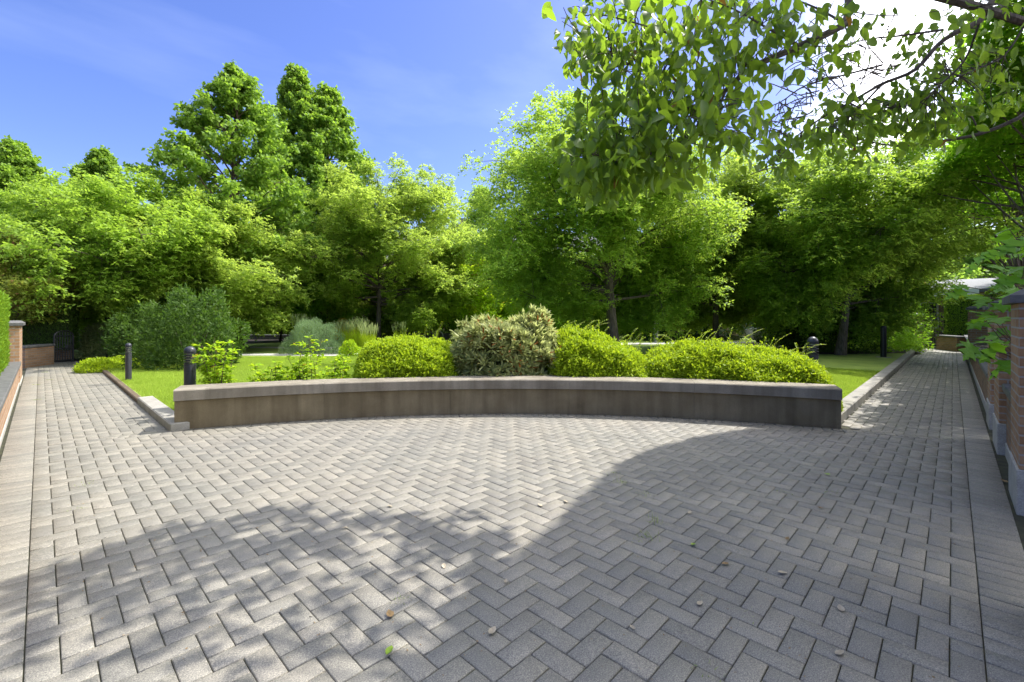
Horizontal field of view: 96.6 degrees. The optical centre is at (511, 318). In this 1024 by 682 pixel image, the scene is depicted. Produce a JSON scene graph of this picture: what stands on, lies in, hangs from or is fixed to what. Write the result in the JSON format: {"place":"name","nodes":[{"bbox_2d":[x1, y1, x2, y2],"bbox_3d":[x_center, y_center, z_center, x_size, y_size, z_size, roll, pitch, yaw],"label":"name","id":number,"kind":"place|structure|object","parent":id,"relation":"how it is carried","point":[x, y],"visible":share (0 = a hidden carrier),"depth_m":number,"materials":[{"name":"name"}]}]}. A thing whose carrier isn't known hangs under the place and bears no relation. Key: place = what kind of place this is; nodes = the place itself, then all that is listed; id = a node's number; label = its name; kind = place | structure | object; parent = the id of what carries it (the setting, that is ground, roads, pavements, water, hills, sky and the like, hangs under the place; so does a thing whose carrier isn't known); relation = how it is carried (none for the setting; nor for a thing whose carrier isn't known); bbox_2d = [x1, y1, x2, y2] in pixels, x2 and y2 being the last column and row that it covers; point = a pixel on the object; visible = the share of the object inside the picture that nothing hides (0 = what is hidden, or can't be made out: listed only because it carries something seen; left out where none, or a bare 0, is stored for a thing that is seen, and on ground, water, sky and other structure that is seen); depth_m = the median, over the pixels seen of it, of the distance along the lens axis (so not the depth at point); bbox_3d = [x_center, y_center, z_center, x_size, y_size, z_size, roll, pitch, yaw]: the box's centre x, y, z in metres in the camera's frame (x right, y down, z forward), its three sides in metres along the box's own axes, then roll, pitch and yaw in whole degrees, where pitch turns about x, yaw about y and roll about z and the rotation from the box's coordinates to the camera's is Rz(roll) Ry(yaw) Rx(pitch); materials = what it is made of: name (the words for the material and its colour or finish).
{"place":"outdoors","nodes":[
{"label":"outdoors","id":0,"kind":"place"},
{"bbox_2d":[243,335,332,338],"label":"brick wall","id":1,"kind":"structure","parent":0,"point":[271,337],"depth_m":29.41,"materials":[{"name":"brick"}]},
{"bbox_2d":[242,353,357,355],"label":"lawn path","id":2,"kind":"structure","parent":0,"point":[332,354],"depth_m":16.08,"materials":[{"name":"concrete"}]},
{"bbox_2d":[290,313,310,348],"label":"plume grass","id":3,"kind":"object","parent":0,"point":[297,317],"depth_m":17.91,"materials":[{"name":"green plant"}]},
{"bbox_2d":[333,319,354,350],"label":"plume grass","id":4,"kind":"object","parent":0,"point":[345,336],"depth_m":17.89,"materials":[{"name":"green plant"}]},
{"bbox_2d":[346,317,369,351],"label":"plume grass","id":5,"kind":"object","parent":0,"point":[356,338],"depth_m":16.88,"materials":[{"name":"green plant"}]},
{"bbox_2d":[357,322,378,346],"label":"plume grass","id":6,"kind":"object","parent":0,"point":[366,338],"depth_m":16.31,"materials":[{"name":"green plant"}]},
{"bbox_2d":[391,321,407,337],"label":"plume grass","id":7,"kind":"object","parent":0,"point":[400,332],"depth_m":19.46,"materials":[{"name":"green plant"}]},
{"bbox_2d":[74,335,904,396],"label":"lawn","id":8,"kind":"structure","parent":0,"point":[863,361],"depth_m":15.38,"materials":[{"name":"green plant"}]},
{"bbox_2d":[56,350,71,359],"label":"brick pillar","id":9,"kind":"structure","parent":8,"relation":"on","point":[63,354],"depth_m":14.74,"materials":[{"name":"brick"}]},
{"bbox_2d":[125,343,131,379],"bbox_3d":[-7.906,0.945,9.401,0.121,0.870,0.121,0,0,44],"label":"bollard light","id":10,"kind":"object","parent":8,"relation":"on","point":[128,364],"visible":0.94,"depth_m":9.37,"materials":[{"name":"grey metal"}]},
{"bbox_2d":[0,163,310,346],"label":"locust tree","id":11,"kind":"object","parent":8,"relation":"on","point":[85,209],"visible":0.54,"depth_m":13.90,"materials":[{"name":"green plant"}]},
{"bbox_2d":[184,346,195,384],"bbox_3d":[-4.555,0.887,6.450,0.162,0.985,0.162,0,0,44],"label":"bollard light","id":12,"kind":"object","parent":8,"relation":"on","point":[189,372],"visible":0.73,"depth_m":6.40,"materials":[{"name":"grey metal"}]},
{"bbox_2d":[89,186,315,345],"bbox_3d":[-11.362,-1.727,17.267,7.229,6.244,7.644,0,0,-22],"label":"locust tree","id":13,"kind":"object","parent":8,"relation":"on","point":[243,302],"visible":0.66,"depth_m":16.19,"materials":[{"name":"green plant"}]},
{"bbox_2d":[190,337,240,383],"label":"lime shrub","id":14,"kind":"object","parent":8,"relation":"on","point":[216,374],"visible":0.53,"depth_m":6.28,"materials":[{"name":"green plant"}]},
{"bbox_2d":[122,59,332,348],"bbox_3d":[-11.767,-4.671,19.665,8.136,12.158,7.810,0,0,44],"label":"sweetgum tree","id":15,"kind":"object","parent":8,"relation":"on","point":[232,86],"visible":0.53,"depth_m":18.32,"materials":[{"name":"green plant"}]},
{"bbox_2d":[247,361,289,381],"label":"lime shrub","id":16,"kind":"object","parent":8,"relation":"on","point":[277,376],"visible":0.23,"depth_m":6.49,"materials":[{"name":"green plant"}]},
{"bbox_2d":[272,366,309,379],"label":"lime shrub","id":17,"kind":"object","parent":8,"relation":"on","point":[290,377],"visible":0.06,"depth_m":6.90,"materials":[{"name":"green plant"}]},
{"bbox_2d":[277,317,344,354],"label":"willow shrub","id":18,"kind":"object","parent":8,"relation":"on","point":[319,334],"visible":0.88,"depth_m":16.30,"materials":[{"name":"green plant"}]},
{"bbox_2d":[286,248,386,331],"bbox_3d":[-9.408,-1.115,22.688,5.355,5.022,5.406,0,0,10],"label":"maple tree","id":19,"kind":"object","parent":8,"relation":"on","point":[302,309],"visible":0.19,"depth_m":21.50,"materials":[{"name":"green plant"}]},
{"bbox_2d":[328,317,359,345],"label":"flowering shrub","id":20,"kind":"object","parent":8,"relation":"on","point":[341,319],"visible":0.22,"depth_m":20.92,"materials":[{"name":"green plant"}]},
{"bbox_2d":[338,339,361,356],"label":"shrub","id":21,"kind":"object","parent":8,"relation":"on","point":[348,349],"visible":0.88,"depth_m":15.37,"materials":[{"name":"green plant"}]},
{"bbox_2d":[263,152,494,340],"bbox_3d":[-6.410,-3.200,23.245,12.232,9.411,12.676,0,0,44],"label":"locust tree","id":22,"kind":"object","parent":8,"relation":"on","point":[373,226],"visible":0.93,"depth_m":20.76,"materials":[{"name":"green plant"}]},
{"bbox_2d":[382,333,450,340],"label":"brick wall","id":23,"kind":"structure","parent":8,"relation":"on","point":[446,336],"depth_m":25.20,"materials":[{"name":"stone"}]},
{"bbox_2d":[391,322,477,337],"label":"evergreen shrub","id":24,"kind":"object","parent":8,"relation":"on","point":[442,330],"visible":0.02,"depth_m":26.56,"materials":[{"name":"green plant"}]},
{"bbox_2d":[414,254,487,340],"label":"maple tree","id":25,"kind":"object","parent":8,"relation":"on","point":[453,326],"visible":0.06,"depth_m":24.89,"materials":[{"name":"green plant"}]},
{"bbox_2d":[463,182,498,311],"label":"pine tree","id":26,"kind":"object","parent":8,"relation":"on","point":[474,189],"visible":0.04,"depth_m":28.52,"materials":[{"name":"green plant"}]},
{"bbox_2d":[457,235,521,337],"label":"young maple","id":27,"kind":"object","parent":8,"relation":"on","point":[485,307],"visible":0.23,"depth_m":21.96,"materials":[{"name":"green plant"}]},
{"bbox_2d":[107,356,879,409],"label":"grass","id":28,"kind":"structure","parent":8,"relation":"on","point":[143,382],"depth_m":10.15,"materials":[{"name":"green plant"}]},
{"bbox_2d":[450,79,753,345],"bbox_3d":[2.887,-2.701,14.580,9.558,8.231,8.598,0,0,-16],"label":"locust tree","id":29,"kind":"object","parent":8,"relation":"on","point":[621,280],"visible":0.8,"depth_m":13.14,"materials":[{"name":"green plant"}]},
{"bbox_2d":[626,308,711,340],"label":"shrub","id":30,"kind":"object","parent":8,"relation":"on","point":[707,333],"visible":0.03,"depth_m":26.36,"materials":[{"name":"plant"}]},
{"bbox_2d":[658,320,752,341],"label":"shrub","id":31,"kind":"object","parent":8,"relation":"on","point":[727,334],"visible":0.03,"depth_m":26.07,"materials":[{"name":"plant"}]},
{"bbox_2d":[633,144,880,341],"bbox_3d":[8.640,-2.784,18.531,9.129,8.362,9.371,0,0,22],"label":"locust tree","id":32,"kind":"object","parent":8,"relation":"on","point":[733,178],"visible":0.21,"depth_m":16.62,"materials":[{"name":"green plant"}]},
{"bbox_2d":[807,337,818,361],"bbox_3d":[4.584,0.830,6.950,0.168,1.100,0.168,0,0,44],"label":"bollard light","id":33,"kind":"object","parent":8,"relation":"on","point":[813,341],"visible":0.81,"depth_m":6.90,"materials":[{"name":"grey metal"}]},
{"bbox_2d":[741,343,919,354],"bbox_3d":[13.915,1.278,18.795,7.814,0.001,10.717,0,0,25],"label":"planting bed","id":34,"kind":"object","parent":8,"relation":"on","point":[859,352],"visible":0.2,"depth_m":17.02,"materials":[{"name":"soil"}]},
{"bbox_2d":[751,317,804,343],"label":"broadleaf shrub","id":35,"kind":"object","parent":34,"relation":"on","point":[758,339],"visible":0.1,"depth_m":23.98,"materials":[{"name":"green plant"}]},
{"bbox_2d":[760,319,836,351],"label":"broadleaf shrub","id":36,"kind":"object","parent":34,"relation":"on","point":[783,341],"visible":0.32,"depth_m":18.04,"materials":[{"name":"green plant"}]},
{"bbox_2d":[786,316,891,353],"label":"broadleaf shrub","id":37,"kind":"object","parent":34,"relation":"on","point":[874,346],"visible":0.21,"depth_m":16.97,"materials":[{"name":"green plant"}]},
{"bbox_2d":[825,308,923,353],"bbox_3d":[14.460,-0.013,18.281,3.478,2.882,2.701,0,0,0],"label":"broadleaf shrub","id":38,"kind":"object","parent":34,"relation":"on","point":[913,341],"visible":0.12,"depth_m":17.40,"materials":[{"name":"green plant"}]},
{"bbox_2d":[859,286,934,350],"bbox_3d":[16.607,-0.209,19.993,2.782,3.288,2.732,0,0,0],"label":"broadleaf shrub","id":39,"kind":"object","parent":34,"relation":"on","point":[929,342],"visible":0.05,"depth_m":19.04,"materials":[{"name":"green plant"}]},
{"bbox_2d":[714,96,1023,354],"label":"locust tree","id":40,"kind":"object","parent":8,"relation":"on","point":[827,202],"visible":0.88,"depth_m":14.57,"materials":[{"name":"green plant"}]},
{"label":"planting bed","id":41,"kind":"structure","parent":8,"relation":"on","visible":0},
{"bbox_2d":[284,335,327,379],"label":"lime shrub","id":42,"kind":"object","parent":41,"relation":"on","point":[306,371],"visible":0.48,"depth_m":6.62,"materials":[{"name":"green plant"}]},
{"bbox_2d":[319,354,353,378],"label":"lime shrub","id":43,"kind":"object","parent":41,"relation":"on","point":[336,373],"visible":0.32,"depth_m":6.79,"materials":[{"name":"green plant"}]},
{"bbox_2d":[352,323,460,377],"bbox_3d":[-1.638,0.700,7.277,1.798,1.312,1.664,0,0,-10],"label":"clipped hedge","id":44,"kind":"object","parent":41,"relation":"on","point":[416,355],"visible":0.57,"depth_m":6.78,"materials":[{"name":"green plant"}]},
{"bbox_2d":[448,304,560,376],"bbox_3d":[-0.083,0.578,7.346,2.247,1.674,1.523,0,0,0],"label":"pieris bush","id":45,"kind":"object","parent":41,"relation":"on","point":[518,345],"visible":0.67,"depth_m":6.94,"materials":[{"name":"green plant"}]},
{"bbox_2d":[545,319,650,377],"bbox_3d":[1.422,0.682,7.423,1.844,1.348,1.880,0,0,8],"label":"clipped hedge","id":46,"kind":"object","parent":41,"relation":"on","point":[587,353],"visible":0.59,"depth_m":6.82,"materials":[{"name":"green plant"}]},
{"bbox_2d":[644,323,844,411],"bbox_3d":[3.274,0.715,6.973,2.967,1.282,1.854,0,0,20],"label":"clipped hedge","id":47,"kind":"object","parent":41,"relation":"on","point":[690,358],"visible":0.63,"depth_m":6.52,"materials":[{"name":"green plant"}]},
{"label":"planting bed","id":48,"kind":"structure","parent":8,"relation":"on","visible":0},
{"bbox_2d":[74,322,142,360],"bbox_3d":[-13.521,0.768,15.448,2.315,1.331,1.966,0,0,0],"label":"pieris","id":49,"kind":"object","parent":48,"relation":"on","point":[87,349],"visible":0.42,"depth_m":14.92,"materials":[{"name":"green plant"}]},
{"bbox_2d":[77,324,142,348],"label":"rhododendron","id":50,"kind":"object","parent":48,"relation":"on","point":[79,337],"visible":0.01,"depth_m":18.78,"materials":[{"name":"green plant"}]},
{"bbox_2d":[100,355,140,366],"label":"ground plant","id":51,"kind":"object","parent":48,"relation":"on","point":[116,359],"visible":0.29,"depth_m":12.04,"materials":[{"name":"green plant"}]},
{"bbox_2d":[99,299,196,361],"bbox_3d":[-10.662,0.437,13.443,2.433,2.004,2.182,0,0,0],"label":"rhododendron","id":52,"kind":"object","parent":48,"relation":"on","point":[129,323],"visible":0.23,"depth_m":12.97,"materials":[{"name":"green plant"}]},
{"bbox_2d":[118,282,251,370],"bbox_3d":[-8.477,0.243,12.078,2.993,2.419,2.374,0,0,0],"label":"rhododendron","id":53,"kind":"object","parent":48,"relation":"on","point":[202,316],"visible":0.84,"depth_m":11.60,"materials":[{"name":"green plant"}]},
{"bbox_3d":[12.288,1.311,15.083,0.400,0.058,0.400,0,0,44],"label":"concrete pad","id":54,"kind":"object","parent":8,"relation":"on","visible":0},
{"bbox_2d":[880,326,886,356],"bbox_3d":[12.288,0.785,15.083,0.185,1.090,0.185,0,0,44],"label":"bollard light","id":55,"kind":"object","parent":54,"relation":"on","point":[883,341],"visible":0.88,"depth_m":15.02,"materials":[{"name":"black metal"}]},
{"bbox_2d":[56,332,935,361],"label":"ground","id":56,"kind":"structure","parent":0,"point":[250,341],"depth_m":26.87,"materials":[{"name":"green plant"}]},
{"bbox_2d":[0,288,11,376],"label":"clipped thuja hedge","id":57,"kind":"object","parent":56,"relation":"on","point":[5,312],"visible":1,"depth_m":7.64,"materials":[{"name":"green plant"}]},
{"bbox_2d":[0,134,57,214],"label":"sweetgum tree","id":58,"kind":"object","parent":56,"relation":"on","point":[19,161],"visible":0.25,"depth_m":29.56,"materials":[{"name":"green plant"}]},
{"bbox_2d":[9,304,79,349],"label":"clipped thuja hedge","id":59,"kind":"object","parent":56,"relation":"on","point":[38,333],"visible":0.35,"depth_m":14.00,"materials":[{"name":"green plant"}]},
{"bbox_2d":[0,179,91,335],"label":"locust tree","id":60,"kind":"object","parent":56,"relation":"on","point":[4,198],"visible":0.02,"depth_m":20.39,"materials":[{"name":"green plant"}]},
{"bbox_2d":[0,227,112,325],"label":"dogwood","id":61,"kind":"object","parent":56,"relation":"on","point":[14,289],"visible":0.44,"depth_m":13.12,"materials":[{"name":"green leaf"},{"name":"grey brown bark"}]},
{"bbox_2d":[65,145,135,203],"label":"sweetgum tree","id":62,"kind":"object","parent":56,"relation":"on","point":[101,160],"visible":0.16,"depth_m":30.49,"materials":[{"name":"green plant"}]},
{"bbox_2d":[258,313,312,340],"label":"understorey tree","id":63,"kind":"object","parent":56,"relation":"on","point":[281,333],"visible":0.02,"depth_m":26.94,"materials":[{"name":"green plant"}]},
{"bbox_2d":[250,62,337,338],"bbox_3d":[-12.038,-6.535,25.935,5.867,15.878,5.690,0,0,44],"label":"sweetgum tree","id":64,"kind":"object","parent":56,"relation":"on","point":[294,89],"visible":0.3,"depth_m":25.24,"materials":[{"name":"green plant"}]},
{"bbox_2d":[273,81,385,338],"bbox_3d":[-10.691,-6.242,26.626,7.739,15.304,7.689,0,0,44],"label":"sweetgum tree","id":65,"kind":"object","parent":56,"relation":"on","point":[333,111],"visible":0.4,"depth_m":25.66,"materials":[{"name":"green plant"}]},
{"bbox_2d":[351,218,630,332],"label":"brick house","id":66,"kind":"structure","parent":56,"relation":"on","point":[461,219],"depth_m":38.45,"materials":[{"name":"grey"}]},
{"bbox_2d":[624,334,739,339],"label":"brick wall","id":67,"kind":"structure","parent":56,"relation":"on","point":[734,337],"depth_m":26.80,"materials":[{"name":"grey stone"}]},
{"bbox_2d":[541,0,1023,214],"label":"dogwood tree","id":68,"kind":"object","parent":56,"relation":"on","point":[643,146],"visible":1,"depth_m":2.08,"materials":[{"name":"green plant"}]},
{"bbox_2d":[925,315,944,345],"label":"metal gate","id":69,"kind":"structure","parent":56,"relation":"on","point":[934,329],"depth_m":21.16,"materials":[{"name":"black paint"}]},
{"bbox_2d":[890,278,996,344],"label":"brick house","id":70,"kind":"structure","parent":56,"relation":"on","point":[982,283],"depth_m":23.02,"materials":[{"name":"grey"}]},
{"bbox_2d":[916,302,938,327],"bbox_3d":[21.016,-0.160,23.451,1.340,1.340,0.058,0,0,44],"label":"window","id":71,"kind":"structure","parent":70,"relation":"in","point":[932,305],"depth_m":23.09,"materials":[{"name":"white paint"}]},
{"bbox_2d":[887,0,1023,229],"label":"shade tree","id":72,"kind":"object","parent":56,"relation":"on","point":[999,149],"visible":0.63,"depth_m":10.65,"materials":[{"name":"green plant"}]},
{"bbox_2d":[891,166,1023,285],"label":"shade tree","id":73,"kind":"object","parent":56,"relation":"on","point":[993,193],"visible":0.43,"depth_m":14.22,"materials":[{"name":"green plant"}]},
{"bbox_2d":[929,237,989,280],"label":"background tree","id":74,"kind":"object","parent":56,"relation":"on","point":[975,272],"depth_m":32.76,"materials":[{"name":"green plant"}]},
{"bbox_2d":[943,294,982,335],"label":"clipped thuja hedge","id":75,"kind":"object","parent":56,"relation":"on","point":[957,319],"visible":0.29,"depth_m":20.43,"materials":[{"name":"green plant"}]},
{"bbox_2d":[938,226,1012,278],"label":"background tree","id":76,"kind":"object","parent":56,"relation":"on","point":[969,260],"visible":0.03,"depth_m":40.68,"materials":[{"name":"green plant"}]},
{"bbox_2d":[969,342,987,410],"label":"brick wall","id":77,"kind":"structure","parent":56,"relation":"on","point":[980,372],"depth_m":7.85,"materials":[{"name":"brown brick"}]},
{"bbox_2d":[955,225,1011,278],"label":"background tree","id":78,"kind":"object","parent":56,"relation":"on","point":[991,273],"visible":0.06,"depth_m":40.03,"materials":[{"name":"green plant"}]},
{"bbox_2d":[944,217,1023,380],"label":"broadleaf maple","id":79,"kind":"object","parent":56,"relation":"on","point":[1007,282],"visible":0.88,"depth_m":4.18,"materials":[{"name":"green plant"}]},
{"bbox_2d":[983,303,993,429],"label":"brick pillar","id":80,"kind":"structure","parent":56,"relation":"on","point":[989,408],"depth_m":5.54,"materials":[{"name":"brick"}]},
{"bbox_2d":[988,299,1010,455],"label":"brick pillar","id":81,"kind":"structure","parent":56,"relation":"on","point":[999,426],"depth_m":4.51,"materials":[{"name":"red brown brick"},{"name":"grey stone"}]},
{"bbox_2d":[1002,384,1010,461],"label":"brick wall","id":82,"kind":"structure","parent":56,"relation":"on","point":[1006,388],"depth_m":4.30,"materials":[{"name":"brown brick"}]},
{"bbox_2d":[1002,289,1023,515],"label":"brick pillar","id":83,"kind":"structure","parent":56,"relation":"on","point":[1015,300],"depth_m":3.17,"materials":[{"name":"red brown brick"},{"name":"grey stone"}]},
{"bbox_2d":[0,347,1023,681],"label":"paving","id":84,"kind":"structure","parent":0,"point":[478,517],"depth_m":2.67,"materials":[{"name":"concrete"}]},
{"bbox_2d":[0,361,20,446],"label":"brick wall","id":85,"kind":"structure","parent":84,"relation":"on","point":[9,383],"depth_m":6.20,"materials":[{"name":"brown brick"}]},
{"bbox_2d":[8,320,25,385],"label":"brick pillar","id":86,"kind":"structure","parent":84,"relation":"on","point":[15,334],"depth_m":9.08,"materials":[{"name":"brick"}]},
{"bbox_2d":[22,344,55,368],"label":"brick wall","id":87,"kind":"structure","parent":84,"relation":"on","point":[34,355],"depth_m":12.66,"materials":[{"name":"brown brick"}]},
{"bbox_2d":[53,330,73,361],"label":"metal gate","id":88,"kind":"structure","parent":84,"relation":"on","point":[67,346],"depth_m":13.66,"materials":[{"name":"black metal"}]},
{"bbox_2d":[72,357,119,373],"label":"ground plant","id":89,"kind":"object","parent":84,"relation":"on","point":[94,364],"visible":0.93,"depth_m":11.24,"materials":[{"name":"green plant"}]},
{"bbox_2d":[101,368,140,402],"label":"kerb","id":90,"kind":"structure","parent":84,"relation":"on","point":[130,392],"depth_m":8.68,"materials":[{"name":"beige concrete"}]},
{"bbox_2d":[137,396,189,431],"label":"kerb","id":91,"kind":"structure","parent":84,"relation":"on","point":[161,413],"depth_m":6.05,"materials":[{"name":"concrete"}]},
{"bbox_2d":[32,371,832,681],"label":"joint weeds","id":92,"kind":"object","parent":84,"relation":"on","point":[636,539],"visible":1,"depth_m":2.98,"materials":[{"name":"green plant"}]},
{"bbox_2d":[173,376,841,428],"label":"seat wall","id":93,"kind":"structure","parent":84,"relation":"on","point":[243,403],"depth_m":6.10,"materials":[{"name":"concrete"}]},
{"bbox_2d":[0,351,1023,681],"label":"path border","id":94,"kind":"object","parent":84,"relation":"on","point":[998,557],"visible":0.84,"depth_m":2.74,"materials":[{"name":"concrete"}]},
{"bbox_2d":[68,418,961,677],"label":"litter","id":95,"kind":"object","parent":84,"relation":"on","point":[516,543],"visible":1,"depth_m":2.62,"materials":[{"name":"brown plant"}]},
{"bbox_2d":[106,414,955,441],"bbox_3d":[0.161,1.350,5.690,9.430,0.028,1.402,0,0,1],"label":"paver header row","id":96,"kind":"object","parent":84,"relation":"on","point":[543,415],"visible":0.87,"depth_m":5.84,"materials":[{"name":"concrete"}]},
{"bbox_2d":[841,349,915,422],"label":"kerb","id":97,"kind":"structure","parent":84,"relation":"on","point":[855,399],"depth_m":8.21,"materials":[{"name":"concrete"}]},
{"bbox_2d":[935,335,965,351],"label":"brick wall","id":98,"kind":"structure","parent":84,"relation":"on","point":[947,342],"depth_m":18.85,"materials":[{"name":"brown brick"}]},
{"bbox_2d":[966,306,987,362],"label":"brick pillar","id":99,"kind":"structure","parent":84,"relation":"on","point":[973,334],"depth_m":13.68,"materials":[{"name":"brown brick"}]},
{"bbox_2d":[0,0,1023,231],"label":"sky","id":100,"kind":"structure","parent":0,"point":[424,81],"materials":[{"name":"blue"}]},
{"bbox_2d":[621,341,760,344],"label":"shaded path","id":101,"kind":"structure","parent":0,"point":[671,342],"depth_m":24.00,"materials":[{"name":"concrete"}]},
{"bbox_2d":[744,327,773,339],"bbox_3d":[13.446,0.803,24.593,1.544,0.760,1.122,0,0,0],"label":"boulder","id":102,"kind":"object","parent":101,"relation":"on","point":[748,331],"visible":0.3,"depth_m":24.33,"materials":[{"name":"stone"}]},
{"bbox_2d":[909,313,924,346],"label":"shrub","id":103,"kind":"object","parent":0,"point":[920,329],"depth_m":21.06,"materials":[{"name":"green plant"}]},
{"bbox_3d":[17.319,1.040,17.069,0.500,0.640,8.196,0,0,44],"label":"low brick wall","id":104,"kind":"object","parent":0,"visible":0},
{"bbox_2d":[983,289,1001,303],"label":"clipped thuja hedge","id":105,"kind":"object","parent":104,"relation":"on","point":[989,294],"visible":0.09,"depth_m":14.33,"materials":[{"name":"green plant"}]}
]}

